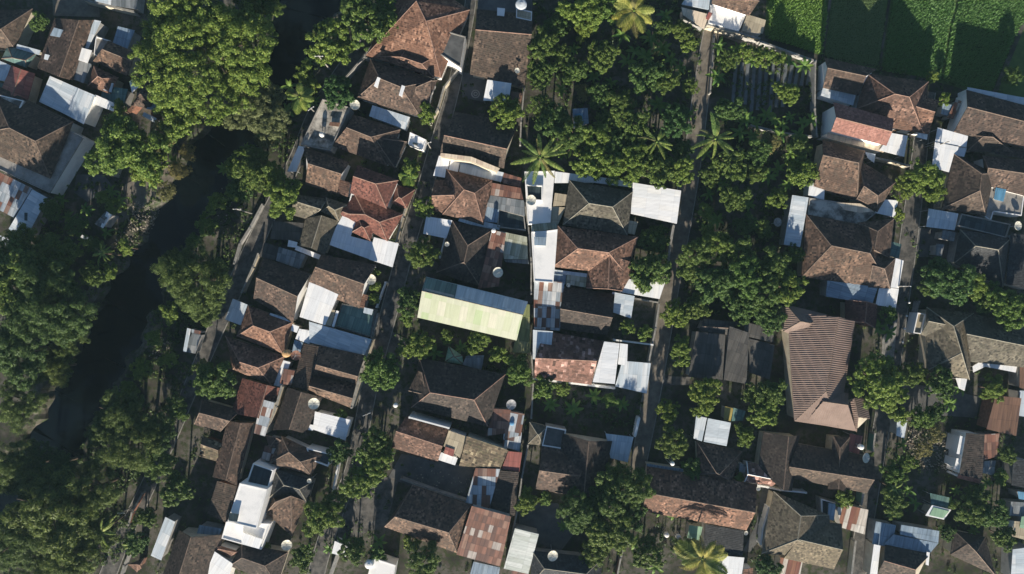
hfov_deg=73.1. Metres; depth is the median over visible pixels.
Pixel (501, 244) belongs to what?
shed
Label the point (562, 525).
banana plant
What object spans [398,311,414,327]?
bush
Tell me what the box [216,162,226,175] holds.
banana plant
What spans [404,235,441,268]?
tree
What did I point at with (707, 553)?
palm tree
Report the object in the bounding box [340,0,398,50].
tree
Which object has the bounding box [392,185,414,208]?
house
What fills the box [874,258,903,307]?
canopy
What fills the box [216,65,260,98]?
tree
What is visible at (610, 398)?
bush
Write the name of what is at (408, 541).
bush
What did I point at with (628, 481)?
tree
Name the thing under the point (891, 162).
garden wall
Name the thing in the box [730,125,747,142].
banana plant
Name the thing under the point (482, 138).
house
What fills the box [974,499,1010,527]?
tree
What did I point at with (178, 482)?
tree
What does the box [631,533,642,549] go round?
banana plant
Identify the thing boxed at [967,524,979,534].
banana plant
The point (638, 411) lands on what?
undergrowth
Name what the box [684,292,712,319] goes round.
tree
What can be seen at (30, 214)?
shed
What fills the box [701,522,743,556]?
shed
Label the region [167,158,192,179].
tree
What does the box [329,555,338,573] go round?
garden wall
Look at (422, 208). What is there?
bush
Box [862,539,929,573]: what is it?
house
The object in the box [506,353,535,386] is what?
tree
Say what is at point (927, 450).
tree
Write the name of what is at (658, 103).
banana plant
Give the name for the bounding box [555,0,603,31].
tree
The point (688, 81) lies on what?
tree
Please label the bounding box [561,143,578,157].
palm tree
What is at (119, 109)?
bush
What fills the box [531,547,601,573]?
house
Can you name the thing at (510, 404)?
satellite dish
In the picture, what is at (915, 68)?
rice crop
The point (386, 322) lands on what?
lane
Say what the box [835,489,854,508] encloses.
bush
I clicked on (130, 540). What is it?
palm tree
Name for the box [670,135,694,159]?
tree
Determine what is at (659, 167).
tree
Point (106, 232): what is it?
banana plant
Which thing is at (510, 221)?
roof terrace
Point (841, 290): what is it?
shed
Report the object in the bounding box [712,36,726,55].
banana plant
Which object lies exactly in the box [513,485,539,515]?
tree
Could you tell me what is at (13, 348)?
bamboo clump
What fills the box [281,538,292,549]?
satellite dish
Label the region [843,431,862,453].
canopy
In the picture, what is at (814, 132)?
garden wall
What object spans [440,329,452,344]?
bush
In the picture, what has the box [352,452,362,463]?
banana plant
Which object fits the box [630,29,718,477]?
lane
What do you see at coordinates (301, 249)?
canopy
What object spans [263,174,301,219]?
tree
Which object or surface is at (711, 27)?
garden wall
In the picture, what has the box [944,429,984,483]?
building
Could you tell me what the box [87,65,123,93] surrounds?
house
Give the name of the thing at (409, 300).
tree
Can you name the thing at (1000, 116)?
house
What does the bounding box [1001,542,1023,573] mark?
shed
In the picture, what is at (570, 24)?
undergrowth
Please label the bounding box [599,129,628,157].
tree
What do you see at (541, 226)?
canopy
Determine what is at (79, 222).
tree
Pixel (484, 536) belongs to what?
hall
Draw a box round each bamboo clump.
[0,323,49,391]
[0,376,51,438]
[0,438,48,500]
[0,464,91,561]
[0,512,43,573]
[1,259,98,348]
[25,440,77,489]
[31,344,76,387]
[32,522,100,573]
[51,322,90,359]
[62,457,123,523]
[65,506,120,560]
[83,411,111,446]
[87,386,154,448]
[94,416,161,471]
[127,412,177,456]
[150,240,233,312]
[156,245,198,284]
[185,286,225,327]
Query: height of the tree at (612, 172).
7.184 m
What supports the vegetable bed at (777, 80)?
on the ground at (156, 392)
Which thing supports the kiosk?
on the ground at (156, 392)
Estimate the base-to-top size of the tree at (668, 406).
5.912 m
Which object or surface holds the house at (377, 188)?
on the ground at (156, 392)
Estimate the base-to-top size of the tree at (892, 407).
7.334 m
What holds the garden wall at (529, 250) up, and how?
on the ground at (156, 392)
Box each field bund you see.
[821,0,830,56]
[877,0,890,72]
[993,16,1023,91]
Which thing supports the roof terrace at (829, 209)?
on the ground at (156, 392)
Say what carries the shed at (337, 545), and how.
on the ground at (156, 392)
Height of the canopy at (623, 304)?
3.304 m
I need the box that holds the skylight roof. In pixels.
[919,490,950,519]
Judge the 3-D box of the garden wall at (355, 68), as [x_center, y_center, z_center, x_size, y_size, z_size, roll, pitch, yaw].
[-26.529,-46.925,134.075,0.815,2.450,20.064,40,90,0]
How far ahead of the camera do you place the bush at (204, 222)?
130.98 m
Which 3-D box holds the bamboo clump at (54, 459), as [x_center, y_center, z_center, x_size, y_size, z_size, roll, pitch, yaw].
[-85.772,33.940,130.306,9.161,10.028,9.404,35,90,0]
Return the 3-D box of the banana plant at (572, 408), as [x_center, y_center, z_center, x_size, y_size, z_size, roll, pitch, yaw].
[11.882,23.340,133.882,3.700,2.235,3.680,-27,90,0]
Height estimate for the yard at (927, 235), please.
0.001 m
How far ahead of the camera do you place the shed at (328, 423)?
131.64 m
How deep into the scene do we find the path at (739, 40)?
134.96 m
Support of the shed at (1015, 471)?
on the ground at (156, 392)
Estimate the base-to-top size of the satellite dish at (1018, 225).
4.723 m
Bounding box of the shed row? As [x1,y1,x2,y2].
[74,20,108,83]
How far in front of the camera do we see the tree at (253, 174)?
128.67 m
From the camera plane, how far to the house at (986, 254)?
130.83 m
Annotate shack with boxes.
[127,83,152,113]
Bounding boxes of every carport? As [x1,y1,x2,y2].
[630,183,680,223]
[864,152,897,216]
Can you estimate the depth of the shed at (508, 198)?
131.79 m
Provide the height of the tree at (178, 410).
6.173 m
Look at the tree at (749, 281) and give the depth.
127.86 m
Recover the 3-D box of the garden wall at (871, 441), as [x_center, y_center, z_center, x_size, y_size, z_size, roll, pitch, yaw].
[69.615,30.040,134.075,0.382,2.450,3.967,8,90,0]
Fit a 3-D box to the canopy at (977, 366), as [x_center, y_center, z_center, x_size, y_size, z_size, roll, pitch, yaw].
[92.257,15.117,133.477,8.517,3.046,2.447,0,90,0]
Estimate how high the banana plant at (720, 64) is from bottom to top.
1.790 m
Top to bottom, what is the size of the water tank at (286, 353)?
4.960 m
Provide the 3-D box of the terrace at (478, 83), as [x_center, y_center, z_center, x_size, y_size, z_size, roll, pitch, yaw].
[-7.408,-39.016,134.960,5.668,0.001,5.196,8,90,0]
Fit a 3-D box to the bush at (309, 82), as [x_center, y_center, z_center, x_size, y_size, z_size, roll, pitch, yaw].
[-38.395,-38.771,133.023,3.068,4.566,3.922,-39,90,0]
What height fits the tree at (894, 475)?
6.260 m
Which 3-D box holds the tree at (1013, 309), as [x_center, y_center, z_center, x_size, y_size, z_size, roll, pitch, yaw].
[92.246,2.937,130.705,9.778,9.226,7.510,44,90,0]
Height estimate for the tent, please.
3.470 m
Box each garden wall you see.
[82,0,139,16]
[120,555,131,573]
[127,491,145,525]
[233,204,264,263]
[241,253,260,292]
[269,384,287,424]
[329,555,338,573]
[332,463,340,490]
[345,48,369,83]
[350,338,374,408]
[363,56,373,61]
[370,313,379,337]
[375,282,387,307]
[395,203,409,242]
[400,476,466,501]
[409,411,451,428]
[430,69,458,125]
[439,238,446,258]
[510,442,528,543]
[519,86,524,147]
[524,202,531,294]
[530,352,533,418]
[533,378,614,388]
[612,338,652,345]
[615,539,624,573]
[632,415,639,436]
[634,297,659,303]
[646,302,659,362]
[665,225,674,270]
[703,23,760,40]
[708,34,714,94]
[717,29,816,63]
[747,482,806,493]
[748,124,812,138]
[756,504,769,544]
[809,61,817,138]
[846,537,856,573]
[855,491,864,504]
[866,431,875,451]
[868,156,909,167]
[908,301,919,334]
[933,193,941,207]
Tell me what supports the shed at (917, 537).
on the ground at (156, 392)
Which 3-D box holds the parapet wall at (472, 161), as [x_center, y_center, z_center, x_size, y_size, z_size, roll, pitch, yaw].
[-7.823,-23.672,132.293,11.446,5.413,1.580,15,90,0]
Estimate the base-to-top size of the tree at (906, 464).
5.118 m
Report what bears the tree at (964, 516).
on the ground at (156, 392)
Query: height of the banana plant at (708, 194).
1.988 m
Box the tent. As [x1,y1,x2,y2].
[445,346,462,363]
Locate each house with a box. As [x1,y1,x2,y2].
[0,8,37,50]
[0,61,41,103]
[0,87,94,194]
[1,44,41,69]
[37,18,93,79]
[39,76,113,126]
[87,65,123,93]
[93,41,140,75]
[163,527,224,573]
[194,399,236,431]
[212,420,255,485]
[222,458,280,549]
[225,336,286,385]
[231,544,289,573]
[233,378,279,435]
[237,305,302,353]
[253,258,310,322]
[266,435,331,475]
[266,495,305,536]
[270,195,346,254]
[270,467,315,502]
[273,387,322,433]
[293,343,364,406]
[304,147,350,196]
[306,255,376,307]
[333,115,406,167]
[341,195,402,240]
[349,165,397,208]
[357,59,436,130]
[366,0,469,79]
[368,554,397,573]
[384,484,470,552]
[391,415,448,461]
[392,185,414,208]
[408,358,504,426]
[432,169,492,223]
[436,218,491,285]
[441,112,518,167]
[459,432,507,468]
[470,9,532,88]
[528,422,547,445]
[531,229,557,282]
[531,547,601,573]
[534,333,603,384]
[535,433,611,498]
[550,180,637,234]
[554,225,637,290]
[560,287,614,334]
[593,341,619,383]
[695,441,742,479]
[706,0,765,36]
[736,460,774,485]
[754,431,798,490]
[758,490,842,568]
[789,434,874,492]
[797,214,895,288]
[810,140,895,211]
[816,58,876,105]
[817,102,893,153]
[840,300,876,328]
[851,74,938,135]
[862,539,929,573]
[918,307,1023,379]
[934,154,991,215]
[943,530,994,573]
[946,229,1009,286]
[947,87,1023,148]
[960,133,1023,159]
[973,155,1023,195]
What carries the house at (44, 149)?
on the ground at (156, 392)
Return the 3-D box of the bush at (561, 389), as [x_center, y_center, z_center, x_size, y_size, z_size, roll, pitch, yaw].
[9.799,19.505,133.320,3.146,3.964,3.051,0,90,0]
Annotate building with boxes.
[685,319,774,383]
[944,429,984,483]
[1004,233,1023,288]
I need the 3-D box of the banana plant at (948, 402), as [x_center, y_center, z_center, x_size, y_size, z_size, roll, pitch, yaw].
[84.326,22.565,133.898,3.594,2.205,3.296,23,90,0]
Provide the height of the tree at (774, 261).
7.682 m
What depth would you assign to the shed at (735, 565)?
131.86 m
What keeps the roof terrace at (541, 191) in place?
on the ground at (156, 392)
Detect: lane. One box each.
[99,3,394,573]
[307,0,475,573]
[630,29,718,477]
[853,91,935,573]
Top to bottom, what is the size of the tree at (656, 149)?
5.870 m
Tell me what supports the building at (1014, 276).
on the ground at (156, 392)
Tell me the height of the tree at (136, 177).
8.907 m
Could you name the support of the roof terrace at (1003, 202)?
on the ground at (156, 392)
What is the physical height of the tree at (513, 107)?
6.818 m
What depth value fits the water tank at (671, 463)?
130.20 m
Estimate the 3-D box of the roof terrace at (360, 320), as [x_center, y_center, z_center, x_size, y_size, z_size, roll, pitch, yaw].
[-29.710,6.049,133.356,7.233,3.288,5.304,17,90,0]
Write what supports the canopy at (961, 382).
on the ground at (156, 392)
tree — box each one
[0,236,47,320]
[5,222,43,252]
[28,10,49,31]
[31,232,84,285]
[39,196,64,221]
[63,213,89,237]
[78,260,105,287]
[82,112,172,180]
[84,236,104,252]
[89,514,124,548]
[92,243,121,265]
[121,536,143,554]
[123,529,150,557]
[127,0,278,125]
[129,143,167,187]
[131,507,157,528]
[143,450,178,482]
[151,119,175,151]
[152,87,205,142]
[156,180,176,201]
[159,467,195,506]
[162,392,189,421]
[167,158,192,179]
[179,143,195,161]
[191,358,213,371]
[192,360,236,398]
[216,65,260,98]
[223,77,291,140]
[227,177,253,202]
[231,156,274,192]
[232,0,286,28]
[244,145,269,164]
[254,129,280,149]
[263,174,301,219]
[264,160,288,183]
[285,82,314,114]
[288,544,314,573]
[301,501,344,537]
[303,17,356,66]
[320,487,346,513]
[322,74,355,109]
[326,438,354,465]
[337,536,367,566]
[338,464,374,498]
[339,0,371,24]
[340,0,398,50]
[355,425,392,461]
[359,346,401,391]
[362,454,393,487]
[376,0,396,20]
[396,286,420,319]
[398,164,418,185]
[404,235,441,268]
[405,540,440,573]
[408,329,435,358]
[464,331,491,355]
[487,93,525,130]
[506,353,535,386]
[510,134,566,184]
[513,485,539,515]
[525,93,555,119]
[527,25,558,60]
[527,58,557,90]
[534,102,570,137]
[543,13,567,36]
[550,43,573,67]
[551,115,587,151]
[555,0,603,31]
[555,486,597,534]
[560,57,591,84]
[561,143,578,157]
[569,144,608,181]
[574,24,597,43]
[574,83,591,101]
[578,121,612,152]
[578,541,604,569]
[584,482,611,517]
[585,82,610,111]
[585,507,636,558]
[587,39,620,73]
[592,0,622,25]
[594,108,614,131]
[594,462,655,517]
[597,146,626,186]
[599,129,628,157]
[605,89,637,123]
[611,0,654,37]
[612,107,649,144]
[618,143,650,186]
[621,501,647,532]
[628,60,665,93]
[628,251,671,294]
[632,533,666,568]
[636,224,670,254]
[638,153,675,189]
[639,128,672,159]
[649,133,672,158]
[651,19,672,42]
[651,65,680,94]
[654,398,680,424]
[654,423,688,459]
[659,297,688,327]
[661,102,691,137]
[667,155,694,186]
[668,18,693,43]
[669,334,691,360]
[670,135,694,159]
[672,536,694,560]
[674,536,727,573]
[675,237,715,273]
[676,260,701,282]
[680,457,700,480]
[681,77,700,98]
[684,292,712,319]
[687,377,722,417]
[690,112,733,158]
[694,265,737,303]
[697,164,720,189]
[701,222,729,265]
[710,145,746,182]
[714,97,744,121]
[716,49,739,72]
[716,232,757,271]
[718,184,752,211]
[722,291,755,326]
[725,255,762,300]
[732,211,758,234]
[734,422,754,448]
[741,381,762,402]
[743,137,773,166]
[745,161,768,183]
[746,396,779,427]
[750,278,784,313]
[750,378,787,409]
[753,304,787,336]
[754,216,773,238]
[755,554,783,573]
[757,245,791,284]
[760,131,781,155]
[764,187,787,208]
[770,268,809,306]
[771,81,799,106]
[783,243,805,264]
[785,153,819,188]
[786,134,812,156]
[847,352,906,409]
[875,386,909,413]
[878,458,908,486]
[879,481,902,494]
[880,486,909,520]
[893,174,913,202]
[895,362,920,387]
[896,454,918,472]
[901,157,945,195]
[908,403,934,430]
[910,435,932,458]
[912,362,929,383]
[917,277,934,298]
[919,179,947,203]
[921,256,976,305]
[924,364,955,398]
[924,422,946,442]
[929,401,945,422]
[936,522,957,542]
[947,494,985,527]
[949,269,988,301]
[960,483,992,504]
[972,290,1000,313]
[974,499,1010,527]
[978,372,1007,403]
[982,280,1023,331]
[989,526,1017,552]
[997,444,1016,464]
[1001,66,1023,85]
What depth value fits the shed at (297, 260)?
132.34 m
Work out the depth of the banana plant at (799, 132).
132.91 m
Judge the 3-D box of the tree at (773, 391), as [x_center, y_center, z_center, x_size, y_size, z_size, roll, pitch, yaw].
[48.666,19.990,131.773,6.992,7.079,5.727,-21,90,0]
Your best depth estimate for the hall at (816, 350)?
129.39 m
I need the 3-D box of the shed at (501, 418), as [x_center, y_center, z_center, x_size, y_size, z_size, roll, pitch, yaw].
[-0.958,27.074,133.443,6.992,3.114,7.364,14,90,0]
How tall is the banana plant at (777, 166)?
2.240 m
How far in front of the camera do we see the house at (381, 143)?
131.00 m
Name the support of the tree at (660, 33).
on the ground at (156, 392)
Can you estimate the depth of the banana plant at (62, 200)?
133.30 m
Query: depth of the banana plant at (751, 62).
133.56 m
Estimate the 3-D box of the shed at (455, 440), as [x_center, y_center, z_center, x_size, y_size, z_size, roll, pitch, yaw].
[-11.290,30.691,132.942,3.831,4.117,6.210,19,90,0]
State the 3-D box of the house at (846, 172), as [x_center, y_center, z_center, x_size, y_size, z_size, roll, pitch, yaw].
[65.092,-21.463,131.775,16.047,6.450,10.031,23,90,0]
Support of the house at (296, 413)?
on the ground at (156, 392)
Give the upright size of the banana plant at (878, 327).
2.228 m
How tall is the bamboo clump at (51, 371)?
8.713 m
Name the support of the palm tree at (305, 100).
on the ground at (156, 392)
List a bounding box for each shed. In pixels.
[0,173,40,217]
[9,189,57,235]
[95,0,144,13]
[101,87,133,107]
[113,26,140,50]
[142,103,162,121]
[151,513,181,559]
[197,521,224,534]
[199,436,221,460]
[207,480,240,521]
[208,542,239,573]
[259,242,307,268]
[261,446,275,460]
[274,340,305,386]
[295,322,371,354]
[300,282,338,326]
[308,410,353,439]
[332,537,345,556]
[439,428,466,464]
[463,355,483,369]
[465,467,499,507]
[470,560,499,573]
[478,231,528,288]
[484,173,524,229]
[486,407,523,450]
[490,467,518,515]
[502,449,521,471]
[504,523,538,573]
[510,91,522,103]
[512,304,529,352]
[533,330,552,358]
[534,281,563,330]
[680,0,712,30]
[685,522,702,539]
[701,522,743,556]
[718,556,752,573]
[721,405,745,420]
[774,555,801,573]
[779,195,808,246]
[803,183,824,199]
[819,280,877,302]
[827,499,867,533]
[866,518,938,552]
[890,417,906,437]
[905,312,925,333]
[929,244,943,255]
[934,230,955,241]
[935,100,961,120]
[955,214,1010,237]
[974,431,999,474]
[976,394,1020,435]
[998,516,1023,538]
[1001,488,1023,515]
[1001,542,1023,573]
[1002,457,1023,487]
[1008,367,1023,416]
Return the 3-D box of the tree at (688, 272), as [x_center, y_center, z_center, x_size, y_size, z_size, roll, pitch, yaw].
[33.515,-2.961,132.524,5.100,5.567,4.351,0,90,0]
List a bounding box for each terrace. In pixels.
[0,95,25,107]
[94,36,111,55]
[301,99,354,153]
[335,303,377,336]
[408,132,427,152]
[462,72,486,101]
[477,0,531,20]
[497,210,525,231]
[524,171,554,225]
[542,423,565,448]
[805,198,875,223]
[815,495,835,513]
[975,187,1023,219]
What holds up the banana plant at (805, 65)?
on the ground at (156, 392)
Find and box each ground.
[0,0,1023,573]
[765,0,1023,96]
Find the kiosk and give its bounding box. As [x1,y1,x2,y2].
[183,328,205,353]
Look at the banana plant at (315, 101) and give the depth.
133.48 m
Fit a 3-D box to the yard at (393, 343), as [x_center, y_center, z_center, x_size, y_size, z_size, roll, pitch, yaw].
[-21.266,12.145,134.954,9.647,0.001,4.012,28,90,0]
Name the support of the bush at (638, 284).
on the ground at (156, 392)
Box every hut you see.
[95,211,118,227]
[102,168,121,177]
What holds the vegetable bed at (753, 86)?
on the ground at (156, 392)
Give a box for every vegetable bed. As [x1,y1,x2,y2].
[731,62,737,108]
[737,62,743,112]
[743,64,749,104]
[749,61,755,111]
[756,64,761,109]
[762,62,768,104]
[768,63,774,111]
[774,64,780,106]
[781,63,787,106]
[787,65,793,84]
[793,65,799,85]
[799,69,804,85]
[806,70,809,85]
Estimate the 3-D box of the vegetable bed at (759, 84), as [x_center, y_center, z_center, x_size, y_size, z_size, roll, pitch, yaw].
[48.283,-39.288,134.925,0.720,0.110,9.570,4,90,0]
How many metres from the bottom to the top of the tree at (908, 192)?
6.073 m
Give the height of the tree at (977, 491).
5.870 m
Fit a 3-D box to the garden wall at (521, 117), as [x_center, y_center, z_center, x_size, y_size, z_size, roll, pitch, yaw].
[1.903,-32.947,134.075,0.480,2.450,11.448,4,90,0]
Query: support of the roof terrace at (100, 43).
on the ground at (156, 392)
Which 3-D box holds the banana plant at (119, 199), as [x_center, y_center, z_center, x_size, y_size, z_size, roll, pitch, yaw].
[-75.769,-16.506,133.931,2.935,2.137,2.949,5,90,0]
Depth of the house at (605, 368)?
129.69 m
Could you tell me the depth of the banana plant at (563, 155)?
133.40 m
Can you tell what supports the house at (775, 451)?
on the ground at (156, 392)
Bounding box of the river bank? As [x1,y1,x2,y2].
[116,165,174,227]
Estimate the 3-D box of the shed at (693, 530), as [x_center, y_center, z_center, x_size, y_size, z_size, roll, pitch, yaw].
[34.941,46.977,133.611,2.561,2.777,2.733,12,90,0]
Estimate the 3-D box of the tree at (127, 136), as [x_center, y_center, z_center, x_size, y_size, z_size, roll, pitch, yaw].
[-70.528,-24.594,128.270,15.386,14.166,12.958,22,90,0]
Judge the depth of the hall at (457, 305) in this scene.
128.84 m
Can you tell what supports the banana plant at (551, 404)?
on the yard at (542, 414)
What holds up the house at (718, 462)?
on the ground at (156, 392)
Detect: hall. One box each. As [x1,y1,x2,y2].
[417,277,527,339]
[456,504,510,565]
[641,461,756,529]
[777,306,869,431]
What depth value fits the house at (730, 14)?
132.16 m
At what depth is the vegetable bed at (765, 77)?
134.87 m
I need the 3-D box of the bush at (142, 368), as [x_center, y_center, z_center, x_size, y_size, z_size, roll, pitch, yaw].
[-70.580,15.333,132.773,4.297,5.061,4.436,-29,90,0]
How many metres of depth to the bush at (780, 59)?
131.51 m
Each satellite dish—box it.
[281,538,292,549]
[291,350,300,359]
[308,398,322,408]
[350,100,359,110]
[367,274,375,284]
[493,267,502,277]
[506,400,515,409]
[526,195,535,204]
[548,544,557,560]
[771,218,781,226]
[863,453,869,462]
[1010,221,1021,229]
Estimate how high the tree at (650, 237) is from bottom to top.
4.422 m
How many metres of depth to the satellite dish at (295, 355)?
131.52 m
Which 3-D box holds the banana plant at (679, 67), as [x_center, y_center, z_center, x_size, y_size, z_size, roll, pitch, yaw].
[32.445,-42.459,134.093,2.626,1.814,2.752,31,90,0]
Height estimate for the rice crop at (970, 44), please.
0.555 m
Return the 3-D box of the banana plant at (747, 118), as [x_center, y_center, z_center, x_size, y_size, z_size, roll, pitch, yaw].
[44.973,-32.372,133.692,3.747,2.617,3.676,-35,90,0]
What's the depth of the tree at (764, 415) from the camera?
130.03 m
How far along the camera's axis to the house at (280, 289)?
130.29 m
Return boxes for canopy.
[129,77,138,93]
[225,299,246,324]
[287,146,303,172]
[288,240,320,258]
[330,216,398,266]
[423,217,451,237]
[433,156,503,182]
[483,80,510,100]
[531,223,557,231]
[554,172,633,187]
[554,274,565,284]
[566,274,586,287]
[605,432,632,461]
[612,292,634,317]
[615,343,650,393]
[620,279,664,298]
[692,416,730,445]
[838,203,873,212]
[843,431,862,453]
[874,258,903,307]
[880,133,927,158]
[890,242,901,258]
[920,208,957,229]
[926,127,967,172]
[953,378,966,390]
[971,363,1016,371]
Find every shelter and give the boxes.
[128,557,146,571]
[572,108,588,127]
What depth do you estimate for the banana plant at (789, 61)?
133.48 m
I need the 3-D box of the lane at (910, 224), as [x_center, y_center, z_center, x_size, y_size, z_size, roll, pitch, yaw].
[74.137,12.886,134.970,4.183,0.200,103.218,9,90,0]
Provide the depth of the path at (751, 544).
134.97 m
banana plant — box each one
[56,193,68,207]
[77,233,87,246]
[80,202,95,216]
[101,227,115,239]
[106,184,120,197]
[114,194,127,206]
[166,153,180,170]
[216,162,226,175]
[281,78,296,89]
[282,103,293,116]
[301,57,313,64]
[308,96,320,109]
[323,542,332,553]
[337,532,350,542]
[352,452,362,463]
[370,534,386,548]
[429,343,444,360]
[455,339,468,353]
[543,397,559,411]
[555,83,567,98]
[557,150,568,159]
[557,520,568,531]
[565,398,583,417]
[568,44,580,54]
[585,387,601,404]
[586,70,600,83]
[612,28,630,44]
[617,396,629,411]
[618,54,635,67]
[626,46,641,58]
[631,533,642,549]
[637,48,653,62]
[639,29,657,48]
[646,562,663,573]
[648,95,668,114]
[652,41,671,57]
[655,9,673,22]
[662,52,677,66]
[674,59,685,73]
[684,110,693,120]
[698,149,711,159]
[700,186,714,201]
[705,69,724,86]
[707,212,723,229]
[710,109,722,122]
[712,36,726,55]
[715,58,727,70]
[717,177,728,191]
[728,42,742,54]
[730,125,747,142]
[734,108,755,128]
[744,129,758,143]
[744,199,755,210]
[748,56,754,67]
[757,105,774,123]
[762,167,778,184]
[766,114,780,127]
[771,159,785,173]
[772,128,788,143]
[776,119,789,132]
[778,179,796,190]
[782,148,797,161]
[783,111,795,123]
[786,54,796,67]
[790,128,806,140]
[794,116,805,129]
[796,56,813,74]
[804,111,819,128]
[870,319,884,335]
[877,323,896,341]
[885,508,900,519]
[894,438,906,451]
[899,484,915,496]
[907,496,921,511]
[942,396,956,411]
[946,496,953,508]
[949,485,962,495]
[954,387,965,395]
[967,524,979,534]
[981,476,992,489]
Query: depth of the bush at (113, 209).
131.89 m
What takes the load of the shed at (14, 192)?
on the ground at (156, 392)
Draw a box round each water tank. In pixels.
[282,349,291,356]
[365,553,373,568]
[515,0,526,10]
[662,529,668,537]
[665,457,674,465]
[856,444,863,449]
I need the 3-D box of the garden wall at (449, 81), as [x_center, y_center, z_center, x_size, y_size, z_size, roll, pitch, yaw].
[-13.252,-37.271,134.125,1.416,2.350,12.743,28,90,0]
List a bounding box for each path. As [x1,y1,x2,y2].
[81,273,104,309]
[702,28,794,58]
[743,487,772,551]
[882,319,896,356]
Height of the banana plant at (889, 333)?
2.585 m
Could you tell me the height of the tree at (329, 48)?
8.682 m
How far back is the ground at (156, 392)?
135.04 m
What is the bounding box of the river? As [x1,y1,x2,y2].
[0,0,340,536]
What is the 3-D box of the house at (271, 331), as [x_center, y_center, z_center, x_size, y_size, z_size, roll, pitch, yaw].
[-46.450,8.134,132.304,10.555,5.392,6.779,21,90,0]
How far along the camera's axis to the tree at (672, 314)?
130.47 m
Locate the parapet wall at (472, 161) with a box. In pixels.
[440,153,499,173]
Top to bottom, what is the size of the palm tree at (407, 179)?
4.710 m
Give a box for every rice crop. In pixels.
[767,0,827,53]
[825,0,884,69]
[882,0,955,78]
[943,0,1023,91]
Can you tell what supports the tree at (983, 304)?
on the ground at (156, 392)
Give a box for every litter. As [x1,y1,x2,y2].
[115,228,134,253]
[127,201,159,232]
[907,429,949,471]
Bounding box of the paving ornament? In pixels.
[471,90,479,97]
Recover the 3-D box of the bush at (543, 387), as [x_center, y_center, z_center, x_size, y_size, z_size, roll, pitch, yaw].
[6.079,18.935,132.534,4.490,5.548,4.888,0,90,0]
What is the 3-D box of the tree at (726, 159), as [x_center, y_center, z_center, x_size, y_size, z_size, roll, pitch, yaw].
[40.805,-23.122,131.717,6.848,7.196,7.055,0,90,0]
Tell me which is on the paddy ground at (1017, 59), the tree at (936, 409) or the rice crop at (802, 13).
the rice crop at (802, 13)
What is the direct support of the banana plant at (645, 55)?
on the ground at (156, 392)
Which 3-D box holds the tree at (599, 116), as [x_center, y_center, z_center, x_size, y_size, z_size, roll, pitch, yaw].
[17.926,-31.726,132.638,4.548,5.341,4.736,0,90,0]
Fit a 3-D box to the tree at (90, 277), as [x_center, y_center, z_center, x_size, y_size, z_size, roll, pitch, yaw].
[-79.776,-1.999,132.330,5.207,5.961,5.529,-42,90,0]
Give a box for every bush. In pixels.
[94,190,110,203]
[103,262,120,281]
[104,197,122,214]
[112,98,129,116]
[118,238,137,256]
[129,357,153,380]
[144,330,163,345]
[156,351,179,368]
[158,301,178,326]
[185,232,204,247]
[194,211,218,235]
[205,192,228,215]
[222,156,243,179]
[224,184,237,201]
[231,147,249,160]
[264,541,270,547]
[293,60,313,81]
[302,75,321,92]
[333,408,347,417]
[367,547,387,561]
[368,292,379,304]
[369,281,380,291]
[371,268,380,276]
[395,337,416,358]
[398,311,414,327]
[399,157,419,180]
[403,535,421,551]
[413,196,434,218]
[417,101,435,124]
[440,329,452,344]
[488,345,508,362]
[532,374,555,398]
[539,490,551,505]
[556,381,570,396]
[601,392,619,407]
[619,318,635,334]
[633,275,649,292]
[637,324,653,341]
[671,353,690,366]
[680,36,698,52]
[697,202,713,221]
[734,472,744,481]
[735,42,755,63]
[752,44,776,68]
[772,51,786,64]
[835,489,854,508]
[878,305,897,324]
[888,406,910,426]
[893,207,904,221]
[923,69,939,83]
[939,92,950,105]
[992,467,1008,485]
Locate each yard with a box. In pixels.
[52,0,99,16]
[74,174,111,201]
[337,473,398,538]
[387,332,423,363]
[389,454,474,496]
[519,503,577,549]
[533,388,604,420]
[663,376,690,384]
[898,384,980,417]
[916,228,957,257]
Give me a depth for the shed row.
131.91 m
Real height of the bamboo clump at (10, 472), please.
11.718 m
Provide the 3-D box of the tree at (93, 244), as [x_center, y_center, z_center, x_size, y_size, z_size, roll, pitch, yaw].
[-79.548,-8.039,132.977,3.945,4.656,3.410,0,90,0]
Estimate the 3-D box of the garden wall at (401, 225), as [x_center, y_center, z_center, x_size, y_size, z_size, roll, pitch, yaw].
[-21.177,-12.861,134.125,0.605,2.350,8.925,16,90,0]
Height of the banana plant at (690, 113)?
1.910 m
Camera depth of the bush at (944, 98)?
131.93 m
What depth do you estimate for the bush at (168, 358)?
131.25 m
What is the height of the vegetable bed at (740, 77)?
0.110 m
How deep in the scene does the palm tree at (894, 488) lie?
129.91 m
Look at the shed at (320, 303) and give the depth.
131.19 m
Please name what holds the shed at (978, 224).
on the ground at (156, 392)
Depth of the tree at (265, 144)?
130.68 m
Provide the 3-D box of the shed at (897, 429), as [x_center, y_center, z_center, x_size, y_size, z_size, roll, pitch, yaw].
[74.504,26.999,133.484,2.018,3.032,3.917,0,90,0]
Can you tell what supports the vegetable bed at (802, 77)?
on the ground at (156, 392)
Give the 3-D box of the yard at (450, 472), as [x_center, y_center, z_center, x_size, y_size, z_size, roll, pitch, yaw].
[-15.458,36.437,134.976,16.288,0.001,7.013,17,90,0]
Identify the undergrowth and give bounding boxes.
[0,138,176,326]
[1,58,320,573]
[156,62,1023,573]
[310,451,761,573]
[393,332,642,434]
[532,0,702,173]
[683,47,817,314]
[818,57,1003,92]
[873,323,1023,573]
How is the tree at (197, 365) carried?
on the ground at (156, 392)
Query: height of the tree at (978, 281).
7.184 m
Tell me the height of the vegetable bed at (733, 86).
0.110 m
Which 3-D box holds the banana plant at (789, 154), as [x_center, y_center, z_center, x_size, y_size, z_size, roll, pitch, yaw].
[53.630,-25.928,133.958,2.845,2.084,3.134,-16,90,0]

